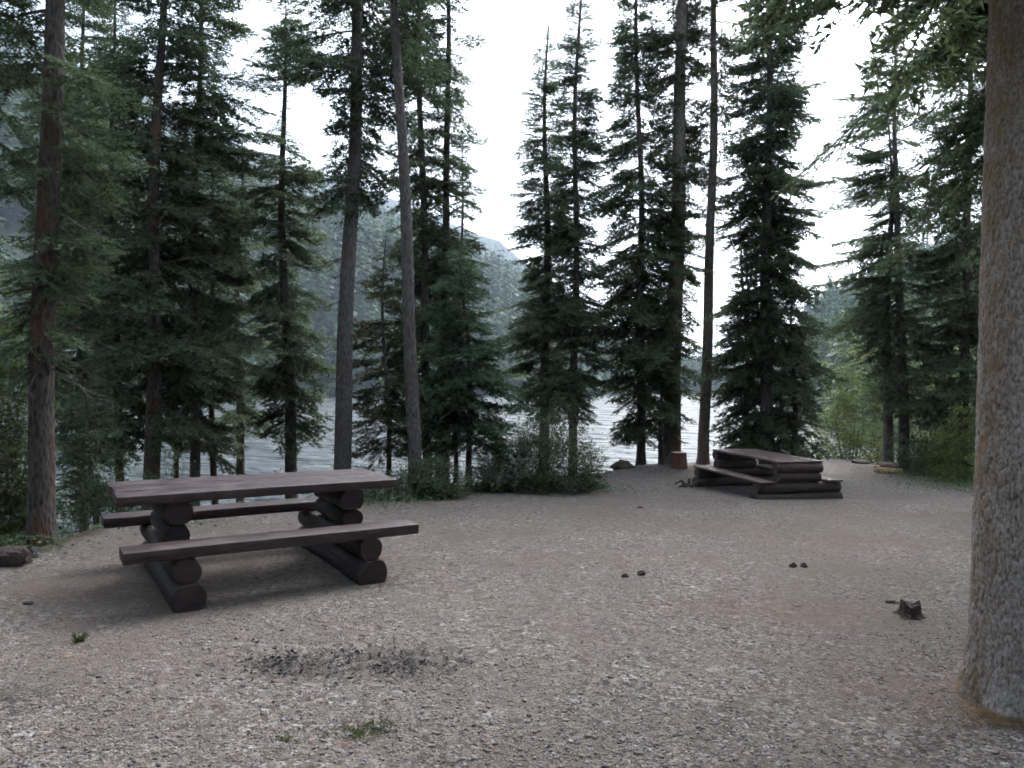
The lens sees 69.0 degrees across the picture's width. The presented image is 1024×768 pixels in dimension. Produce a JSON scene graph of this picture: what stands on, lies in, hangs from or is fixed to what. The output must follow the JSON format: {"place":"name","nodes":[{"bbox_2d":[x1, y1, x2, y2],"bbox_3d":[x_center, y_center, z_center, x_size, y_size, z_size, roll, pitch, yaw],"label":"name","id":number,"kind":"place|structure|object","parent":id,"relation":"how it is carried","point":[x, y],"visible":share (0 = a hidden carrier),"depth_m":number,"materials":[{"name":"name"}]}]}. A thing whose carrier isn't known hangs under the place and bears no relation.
{"place":"outdoors","nodes":[
{"label":"outdoors","id":0,"kind":"place"},
{"bbox_2d":[0,392,970,542],"bbox_3d":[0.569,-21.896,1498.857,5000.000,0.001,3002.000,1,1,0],"label":"lake water","id":1,"kind":"structure","parent":0,"point":[260,455],"depth_m":67.52,"materials":[{"name":"grey liquid"}]},
{"bbox_2d":[0,0,985,357],"label":"sky","id":2,"kind":"structure","parent":0,"point":[511,29],"materials":[{"name":"white"}]},
{"bbox_2d":[0,36,1023,767],"bbox_3d":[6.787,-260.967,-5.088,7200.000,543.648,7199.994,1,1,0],"label":"ground","id":3,"kind":"structure","parent":0,"point":[892,522],"depth_m":5.12,"materials":[{"name":"grey gravel"}]},
{"bbox_2d":[0,546,35,566],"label":"log","id":4,"kind":"object","parent":3,"relation":"on","point":[16,556],"visible":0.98,"depth_m":6.32,"materials":[{"name":"brown wood"}]},
{"bbox_2d":[23,601,33,604],"bbox_3d":[-3.512,1.592,5.406,0.076,0.026,0.039,1,1,0],"label":"wood chip","id":5,"kind":"object","parent":3,"relation":"on","point":[28,603],"visible":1,"depth_m":5.39,"materials":[{"name":"grey wood"}]},
{"bbox_2d":[30,547,37,557],"bbox_3d":[-4.253,1.516,6.606,0.070,0.134,0.081,2,1,26],"label":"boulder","id":6,"kind":"object","parent":3,"relation":"on","point":[35,552],"visible":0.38,"depth_m":6.61,"materials":[{"name":"grey stone"}]},
{"bbox_2d":[0,270,76,546],"bbox_3d":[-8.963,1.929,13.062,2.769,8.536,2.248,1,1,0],"label":"shrub","id":7,"kind":"object","parent":3,"relation":"on","point":[11,503],"visible":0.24,"depth_m":12.86,"materials":[{"name":"green plant"}]},
{"bbox_2d":[0,0,83,261],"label":"spruce tree","id":8,"kind":"object","parent":3,"relation":"on","point":[9,120],"visible":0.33,"depth_m":9.73,"materials":[{"name":"green plant"}]},
{"bbox_2d":[0,0,146,531],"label":"spruce tree","id":9,"kind":"object","parent":3,"relation":"on","point":[76,18],"visible":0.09,"depth_m":16.50,"materials":[{"name":"green plant"}]},
{"bbox_2d":[70,631,88,643],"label":"grass tuft","id":10,"kind":"object","parent":3,"relation":"on","point":[78,639],"visible":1,"depth_m":4.71,"materials":[{"name":"green plant"}]},
{"bbox_2d":[0,0,159,546],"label":"spruce tree","id":11,"kind":"object","parent":3,"relation":"on","point":[38,309],"visible":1,"depth_m":7.11,"materials":[{"name":"green plant"}]},
{"bbox_2d":[56,431,138,535],"bbox_3d":[-5.378,1.604,9.616,1.338,2.067,1.155,1,1,0],"label":"shrub","id":12,"kind":"object","parent":3,"relation":"on","point":[94,499],"visible":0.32,"depth_m":9.54,"materials":[{"name":"green plant"}]},
{"bbox_2d":[55,358,142,527],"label":"spruce tree","id":13,"kind":"object","parent":3,"relation":"on","point":[73,457],"visible":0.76,"depth_m":10.38,"materials":[{"name":"green plant"}]},
{"bbox_2d":[55,0,185,512],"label":"spruce tree","id":14,"kind":"object","parent":3,"relation":"on","point":[91,313],"visible":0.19,"depth_m":13.68,"materials":[{"name":"green plant"}]},
{"bbox_2d":[61,0,254,510],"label":"spruce tree","id":15,"kind":"object","parent":3,"relation":"on","point":[152,353],"visible":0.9,"depth_m":12.03,"materials":[{"name":"green plant"}]},
{"bbox_2d":[133,442,206,510],"bbox_3d":[-5.243,1.931,11.240,1.310,2.184,1.117,1,1,-37],"label":"shrub","id":16,"kind":"object","parent":3,"relation":"on","point":[169,454],"visible":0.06,"depth_m":11.24,"materials":[{"name":"green plant"}]},
{"bbox_2d":[143,226,218,477],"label":"spruce tree","id":17,"kind":"object","parent":3,"relation":"on","point":[176,471],"visible":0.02,"depth_m":14.55,"materials":[{"name":"green plant"}]},
{"bbox_2d":[131,0,284,505],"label":"spruce tree","id":18,"kind":"object","parent":3,"relation":"on","point":[221,106],"visible":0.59,"depth_m":13.47,"materials":[{"name":"green plant"}]},
{"bbox_2d":[162,131,255,504],"bbox_3d":[-6.071,-0.089,15.150,1.866,10.406,2.011,1,1,0],"label":"spruce tree","id":19,"kind":"object","parent":3,"relation":"on","point":[211,415],"visible":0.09,"depth_m":15.08,"materials":[{"name":"green plant"}]},
{"bbox_2d":[199,147,280,502],"bbox_3d":[-6.635,0.543,17.967,2.241,12.360,2.403,1,1,0],"label":"spruce tree","id":20,"kind":"object","parent":3,"relation":"on","point":[245,410],"visible":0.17,"depth_m":17.84,"materials":[{"name":"green plant"}]},
{"bbox_2d":[101,468,418,613],"bbox_3d":[-2.183,1.251,6.418,2.261,0.844,1.676,1,1,-34],"label":"picnic table","id":21,"kind":"object","parent":3,"relation":"on","point":[333,530],"visible":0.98,"depth_m":6.11,"materials":[{"name":"brown wood"}]},
{"bbox_2d":[223,0,336,498],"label":"spruce tree","id":22,"kind":"object","parent":3,"relation":"on","point":[287,370],"visible":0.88,"depth_m":14.83,"materials":[{"name":"green plant"}]},
{"bbox_2d":[271,731,308,744],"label":"grass tuft","id":23,"kind":"object","parent":3,"relation":"on","point":[294,740],"visible":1,"depth_m":3.54,"materials":[{"name":"green plant"}]},
{"bbox_2d":[268,438,366,499],"bbox_3d":[-3.512,2.538,14.591,2.620,3.043,2.354,2,1,14],"label":"shrub","id":24,"kind":"object","parent":3,"relation":"on","point":[307,461],"visible":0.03,"depth_m":14.43,"materials":[{"name":"green plant"}]},
{"bbox_2d":[198,634,506,684],"bbox_3d":[-0.895,1.663,4.538,2.282,0.032,0.820,1,1,0],"label":"charcoal","id":25,"kind":"object","parent":3,"relation":"on","point":[387,668],"visible":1,"depth_m":4.46,"materials":[{"name":"black wood"}]},
{"bbox_2d":[250,0,466,469],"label":"spruce tree","id":26,"kind":"object","parent":3,"relation":"on","point":[350,192],"visible":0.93,"depth_m":13.17,"materials":[{"name":"green plant"}]},
{"bbox_2d":[0,63,741,398],"bbox_3d":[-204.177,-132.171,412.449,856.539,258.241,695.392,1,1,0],"label":"forest","id":27,"kind":"object","parent":3,"relation":"on","point":[507,285],"visible":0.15,"depth_m":225.18,"materials":[{"name":"green plant"}]},
{"bbox_2d":[0,32,741,366],"bbox_3d":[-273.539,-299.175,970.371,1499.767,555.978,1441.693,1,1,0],"label":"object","id":28,"kind":"object","parent":3,"relation":"on","point":[500,250],"visible":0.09,"depth_m":1081.18,"materials":[{"name":"grey"}]},
{"bbox_2d":[322,716,434,742],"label":"grass tuft","id":29,"kind":"object","parent":3,"relation":"on","point":[361,731],"visible":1,"depth_m":3.65,"materials":[{"name":"green plant"}]},
{"bbox_2d":[330,235,429,499],"bbox_3d":[-2.554,0.469,14.610,2.086,6.784,1.969,1,1,0],"label":"spruce tree","id":30,"kind":"object","parent":3,"relation":"on","point":[389,413],"visible":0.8,"depth_m":14.52,"materials":[{"name":"green plant"}]},
{"bbox_2d":[362,465,398,500],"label":"shrub","id":31,"kind":"object","parent":3,"relation":"on","point":[370,492],"visible":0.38,"depth_m":11.36,"materials":[{"name":"green plant"}]},
{"bbox_2d":[357,0,434,490],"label":"spruce tree","id":32,"kind":"object","parent":3,"relation":"on","point":[395,44],"visible":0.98,"depth_m":12.20,"materials":[{"name":"grey plant"}]},
{"bbox_2d":[363,0,486,485],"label":"spruce tree","id":33,"kind":"object","parent":3,"relation":"on","point":[422,294],"visible":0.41,"depth_m":15.52,"materials":[{"name":"green plant"}]},
{"bbox_2d":[379,451,477,501],"bbox_3d":[-1.393,1.536,11.872,1.933,1.001,1.564,1,1,0],"label":"shrub","id":34,"kind":"object","parent":3,"relation":"on","point":[435,484],"visible":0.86,"depth_m":11.70,"materials":[{"name":"green plant"}]},
{"bbox_2d":[420,286,478,485],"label":"fir tree","id":35,"kind":"object","parent":3,"relation":"on","point":[427,422],"visible":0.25,"depth_m":13.54,"materials":[{"name":"green plant"}]},
{"bbox_2d":[410,0,491,477],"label":"spruce tree","id":36,"kind":"object","parent":3,"relation":"on","point":[445,172],"visible":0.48,"depth_m":15.76,"materials":[{"name":"green plant"}]},
{"bbox_2d":[442,132,490,484],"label":"spruce tree","id":37,"kind":"object","parent":3,"relation":"on","point":[475,245],"visible":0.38,"depth_m":16.45,"materials":[{"name":"green plant"}]},
{"bbox_2d":[402,236,540,488],"bbox_3d":[-0.636,-0.248,13.170,2.237,4.712,2.064,2,1,24],"label":"fir tree","id":38,"kind":"object","parent":3,"relation":"on","point":[464,397],"visible":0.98,"depth_m":12.96,"materials":[{"name":"green plant"}]},
{"bbox_2d":[0,466,973,559],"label":"undergrowth","id":39,"kind":"object","parent":3,"relation":"on","point":[14,540],"visible":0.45,"depth_m":11.17,"materials":[{"name":"green plant"}]},
{"bbox_2d":[460,445,528,492],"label":"shrub","id":40,"kind":"object","parent":3,"relation":"on","point":[493,466],"visible":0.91,"depth_m":12.73,"materials":[{"name":"green plant"}]},
{"bbox_2d":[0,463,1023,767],"bbox_3d":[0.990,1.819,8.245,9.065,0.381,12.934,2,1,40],"label":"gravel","id":41,"kind":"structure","parent":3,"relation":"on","point":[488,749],"depth_m":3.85,"materials":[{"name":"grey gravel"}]},
{"bbox_2d":[462,403,608,495],"bbox_3d":[0.386,1.268,13.215,2.722,1.842,2.044,1,1,0],"label":"shrub","id":42,"kind":"object","parent":3,"relation":"on","point":[552,477],"visible":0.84,"depth_m":12.98,"materials":[{"name":"green plant"}]},
{"bbox_2d":[491,13,599,475],"bbox_3d":[0.780,-2.680,17.999,3.034,12.615,2.834,1,1,0],"label":"spruce tree","id":43,"kind":"object","parent":3,"relation":"on","point":[537,229],"visible":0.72,"depth_m":17.97,"materials":[{"name":"green plant"}]},
{"bbox_2d":[525,0,627,471],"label":"spruce tree","id":44,"kind":"object","parent":3,"relation":"on","point":[570,390],"visible":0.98,"depth_m":16.64,"materials":[{"name":"green plant"}]},
{"bbox_2d":[568,439,612,488],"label":"shrub","id":45,"kind":"object","parent":3,"relation":"on","point":[598,482],"visible":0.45,"depth_m":13.61,"materials":[{"name":"green plant"}]},
{"bbox_2d":[610,460,635,469],"bbox_3d":[2.506,1.861,16.858,0.623,0.313,0.430,1,1,0],"label":"boulder","id":46,"kind":"object","parent":3,"relation":"on","point":[622,464],"visible":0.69,"depth_m":16.72,"materials":[{"name":"stone"}]},
{"bbox_2d":[637,570,644,575],"bbox_3d":[1.147,1.686,6.605,0.075,0.068,0.059,1,1,0],"label":"stone","id":47,"kind":"object","parent":3,"relation":"on","point":[641,572],"visible":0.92,"depth_m":6.59,"materials":[{"name":"stone"}]},
{"bbox_2d":[570,0,712,464],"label":"spruce tree","id":48,"kind":"object","parent":3,"relation":"on","point":[632,331],"visible":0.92,"depth_m":17.31,"materials":[{"name":"green plant"}]},
{"bbox_2d":[635,278,688,464],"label":"spruce tree","id":49,"kind":"object","parent":3,"relation":"on","point":[660,450],"visible":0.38,"depth_m":17.51,"materials":[{"name":"green plant"}]},
{"bbox_2d":[670,451,687,468],"bbox_3d":[3.833,1.755,17.047,0.372,0.382,0.365,2,1,37],"label":"log round","id":50,"kind":"object","parent":3,"relation":"on","point":[678,460],"visible":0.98,"depth_m":16.91,"materials":[{"name":"red wood"}]},
{"bbox_2d":[631,0,731,464],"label":"spruce tree","id":51,"kind":"object","parent":3,"relation":"on","point":[679,144],"visible":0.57,"depth_m":17.62,"materials":[{"name":"green plant"}]},
{"bbox_2d":[674,478,709,486],"bbox_3d":[3.460,1.925,14.339,0.663,0.207,0.266,1,1,0],"label":"root snag","id":52,"kind":"object","parent":3,"relation":"on","point":[688,484],"visible":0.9,"depth_m":14.29,"materials":[{"name":"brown wood"}]},
{"bbox_2d":[686,0,751,464],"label":"spruce tree","id":53,"kind":"object","parent":3,"relation":"on","point":[703,457],"visible":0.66,"depth_m":17.80,"materials":[{"name":"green plant"}]},
{"bbox_2d":[710,247,781,448],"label":"spruce tree","id":54,"kind":"object","parent":3,"relation":"on","point":[725,347],"visible":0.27,"depth_m":17.56,"materials":[{"name":"green plant"}]},
{"bbox_2d":[692,449,842,498],"bbox_3d":[4.701,1.702,13.882,1.782,0.778,2.130,1,1,-18],"label":"picnic table","id":55,"kind":"object","parent":3,"relation":"on","point":[794,477],"visible":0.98,"depth_m":13.12,"materials":[{"name":"brown wood"}]},
{"bbox_2d":[690,0,852,466],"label":"spruce tree","id":56,"kind":"object","parent":3,"relation":"on","point":[772,226],"visible":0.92,"depth_m":16.70,"materials":[{"name":"green plant"}]},
{"bbox_2d":[789,563,796,567],"bbox_3d":[2.643,1.710,6.999,0.081,0.066,0.046,1,1,0],"label":"stone","id":57,"kind":"object","parent":3,"relation":"on","point":[793,565],"visible":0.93,"depth_m":6.99,"materials":[{"name":"stone"}]},
{"bbox_2d":[758,301,831,460],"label":"spruce tree","id":58,"kind":"object","parent":3,"relation":"on","point":[796,416],"visible":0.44,"depth_m":16.62,"materials":[{"name":"green plant"}]},
{"bbox_2d":[800,562,807,567],"bbox_3d":[2.755,1.714,7.021,0.064,0.064,0.059,1,1,0],"label":"stone","id":59,"kind":"object","parent":3,"relation":"on","point":[803,565],"visible":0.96,"depth_m":7.00,"materials":[{"name":"grey stone"}]},
{"bbox_2d":[801,332,898,464],"bbox_3d":[9.505,0.584,20.968,3.450,4.834,2.952,1,1,0],"label":"shrub","id":60,"kind":"object","parent":3,"relation":"on","point":[860,438],"visible":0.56,"depth_m":20.82,"materials":[{"name":"green plant"}]},
{"bbox_2d":[742,221,979,451],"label":"forest","id":61,"kind":"object","parent":3,"relation":"on","point":[835,303],"visible":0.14,"depth_m":112.01,"materials":[{"name":"green plant"}]},
{"bbox_2d":[851,459,870,463],"bbox_3d":[8.837,1.986,18.838,0.464,0.149,0.331,1,1,0],"label":"boulder","id":62,"kind":"object","parent":3,"relation":"on","point":[861,461],"visible":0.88,"depth_m":18.79,"materials":[{"name":"grey stone"}]},
{"bbox_2d":[803,116,940,461],"bbox_3d":[8.857,-2.172,18.411,3.281,8.891,3.428,1,1,-39],"label":"spruce tree","id":63,"kind":"object","parent":3,"relation":"on","point":[868,242],"visible":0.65,"depth_m":18.21,"materials":[{"name":"green plant"}]},
{"bbox_2d":[729,0,1023,722],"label":"spruce tree","id":64,"kind":"object","parent":3,"relation":"on","point":[991,674],"visible":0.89,"depth_m":4.07,"materials":[{"name":"brown plant"}]},
{"bbox_2d":[769,0,988,366],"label":"spruce tree","id":65,"kind":"object","parent":3,"relation":"on","point":[970,125],"visible":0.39,"depth_m":8.70,"materials":[{"name":"green plant"}]},
{"bbox_2d":[875,467,902,473],"bbox_3d":[8.714,1.995,17.234,0.639,0.130,0.277,2,1,14],"label":"firewood","id":66,"kind":"object","parent":3,"relation":"on","point":[885,470],"visible":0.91,"depth_m":17.14,"materials":[{"name":"brown wood"}]},
{"bbox_2d":[879,462,898,467],"bbox_3d":[8.754,1.884,17.295,0.455,0.138,0.159,2,1,29],"label":"firewood","id":67,"kind":"object","parent":66,"relation":"on","point":[888,464],"visible":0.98,"depth_m":17.25,"materials":[{"name":"brown wood"}]},
{"bbox_2d":[885,600,898,603],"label":"grass tuft","id":68,"kind":"object","parent":3,"relation":"on","point":[891,602],"visible":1,"depth_m":5.96,"materials":[{"name":"green plant"}]},
{"bbox_2d":[826,31,962,470],"bbox_3d":[9.399,-3.383,18.290,3.015,11.340,2.871,2,1,32],"label":"spruce tree","id":69,"kind":"object","parent":3,"relation":"on","point":[875,337],"visible":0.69,"depth_m":18.02,"materials":[{"name":"green plant"}]},
{"bbox_2d":[892,599,926,619],"bbox_3d":[3.043,1.704,5.661,0.235,0.130,0.212,1,1,0],"label":"tree stump","id":70,"kind":"object","parent":3,"relation":"on","point":[908,610],"visible":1,"depth_m":5.61,"materials":[{"name":"brown wood"}]},
{"bbox_2d":[875,433,966,477],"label":"shrub","id":71,"kind":"object","parent":3,"relation":"on","point":[914,459],"visible":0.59,"depth_m":17.05,"materials":[{"name":"green plant"}]},
{"bbox_2d":[885,378,974,481],"bbox_3d":[9.993,1.183,17.661,2.308,2.916,1.763,2,1,9],"label":"shrub","id":72,"kind":"object","parent":3,"relation":"on","point":[940,421],"visible":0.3,"depth_m":17.55,"materials":[{"name":"green plant"}]},
{"bbox_2d":[893,298,976,487],"bbox_3d":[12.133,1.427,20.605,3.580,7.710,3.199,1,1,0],"label":"shrub","id":73,"kind":"object","parent":3,"relation":"on","point":[915,431],"visible":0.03,"depth_m":20.67,"materials":[{"name":"green plant"}]},
{"bbox_2d":[891,2,983,484],"bbox_3d":[10.602,-4.433,17.215,3.301,15.756,3.336,1,1,0],"label":"spruce tree","id":74,"kind":"object","parent":3,"relation":"on","point":[959,389],"visible":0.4,"depth_m":17.31,"materials":[{"name":"green plant"}]},
{"bbox_2d":[915,400,975,485],"bbox_3d":[9.631,1.433,15.879,1.684,2.273,1.518,1,1,-38],"label":"shrub","id":75,"kind":"object","parent":3,"relation":"on","point":[960,468],"visible":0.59,"depth_m":15.86,"materials":[{"name":"green plant"}]},
{"bbox_2d":[953,238,980,388],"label":"spruce tree","id":76,"kind":"object","parent":3,"relation":"on","point":[962,265],"visible":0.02,"depth_m":13.02,"materials":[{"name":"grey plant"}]},
{"bbox_2d":[940,697,1023,734],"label":"dry needles","id":77,"kind":"object","parent":3,"relation":"on","point":[990,717],"visible":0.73,"depth_m":3.95,"materials":[{"name":"brown plant"}]}
]}

